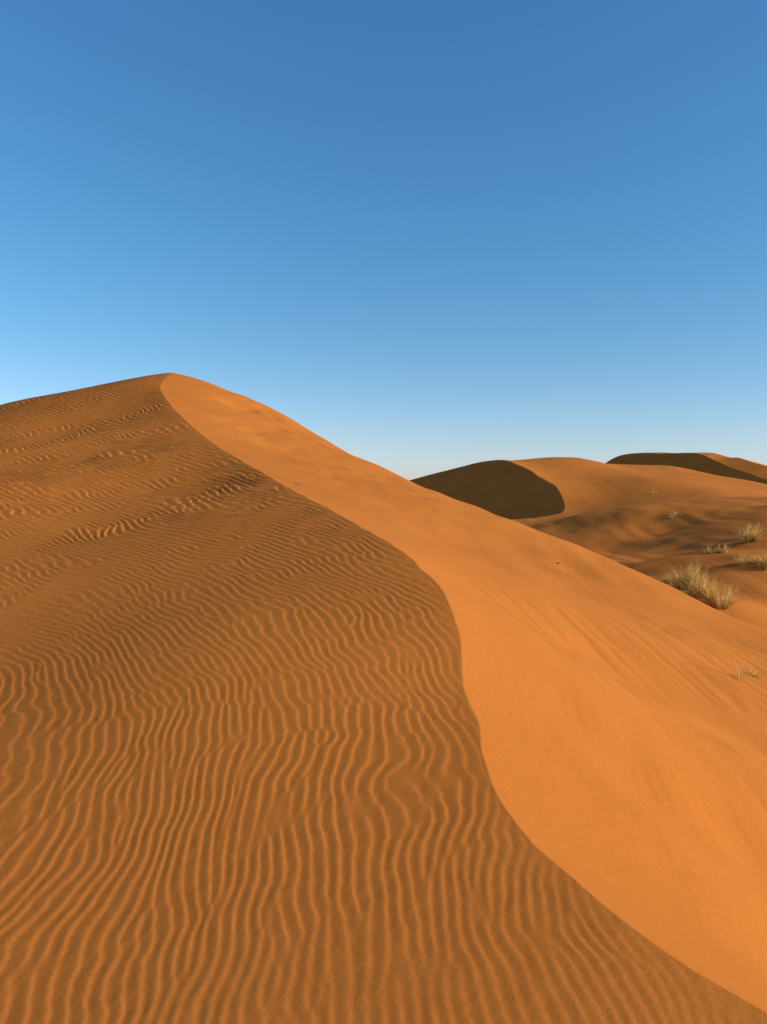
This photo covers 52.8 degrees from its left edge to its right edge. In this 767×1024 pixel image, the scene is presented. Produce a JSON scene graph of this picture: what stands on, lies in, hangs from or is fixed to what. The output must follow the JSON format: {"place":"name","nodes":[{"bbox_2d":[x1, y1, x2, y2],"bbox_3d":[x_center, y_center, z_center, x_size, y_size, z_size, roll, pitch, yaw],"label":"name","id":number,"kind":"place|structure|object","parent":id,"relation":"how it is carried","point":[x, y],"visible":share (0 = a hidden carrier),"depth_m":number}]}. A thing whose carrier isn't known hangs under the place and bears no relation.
{"place":"outdoors","nodes":[
{"label":"outdoors","id":0,"kind":"place"},
{"bbox_2d":[0,373,766,1023],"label":"sand dune","id":1,"kind":"structure","parent":0,"point":[336,735],"depth_m":4.26},
{"bbox_2d":[731,656,766,681],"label":"grass clump","id":2,"kind":"object","parent":1,"relation":"on","point":[738,677],"visible":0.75,"depth_m":8.68},
{"bbox_2d":[0,0,766,479],"label":"sky","id":3,"kind":"structure","parent":0,"point":[427,237]},
{"bbox_2d":[409,457,766,628],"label":"sand dune","id":4,"kind":"structure","parent":0,"point":[619,513],"depth_m":50.46},
{"bbox_2d":[656,559,753,609],"bbox_3d":[9.485,1.996,23.190,2.995,1.253,7.767,1,2,15],"label":"grass clump","id":5,"kind":"object","parent":4,"relation":"on","point":[694,585],"visible":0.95,"depth_m":21.06},
{"bbox_2d":[701,543,734,552],"bbox_3d":[12.847,1.369,29.746,1.842,0.521,1.213,0,2,0],"label":"grass clump","id":6,"kind":"object","parent":4,"relation":"on","point":[709,550],"visible":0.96,"depth_m":29.63},
{"bbox_2d":[722,521,766,542],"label":"grass clump","id":7,"kind":"object","parent":4,"relation":"on","point":[754,536],"visible":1,"depth_m":32.15},
{"bbox_2d":[726,551,766,565],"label":"grass clump","id":8,"kind":"object","parent":4,"relation":"on","point":[742,563],"visible":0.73,"depth_m":26.83},
{"bbox_2d":[729,554,766,570],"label":"grass clump","id":9,"kind":"object","parent":4,"relation":"on","point":[763,565],"visible":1,"depth_m":26.36},
{"bbox_2d":[606,452,766,483],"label":"sand dune","id":10,"kind":"structure","parent":0,"point":[721,465],"depth_m":119.65}
]}

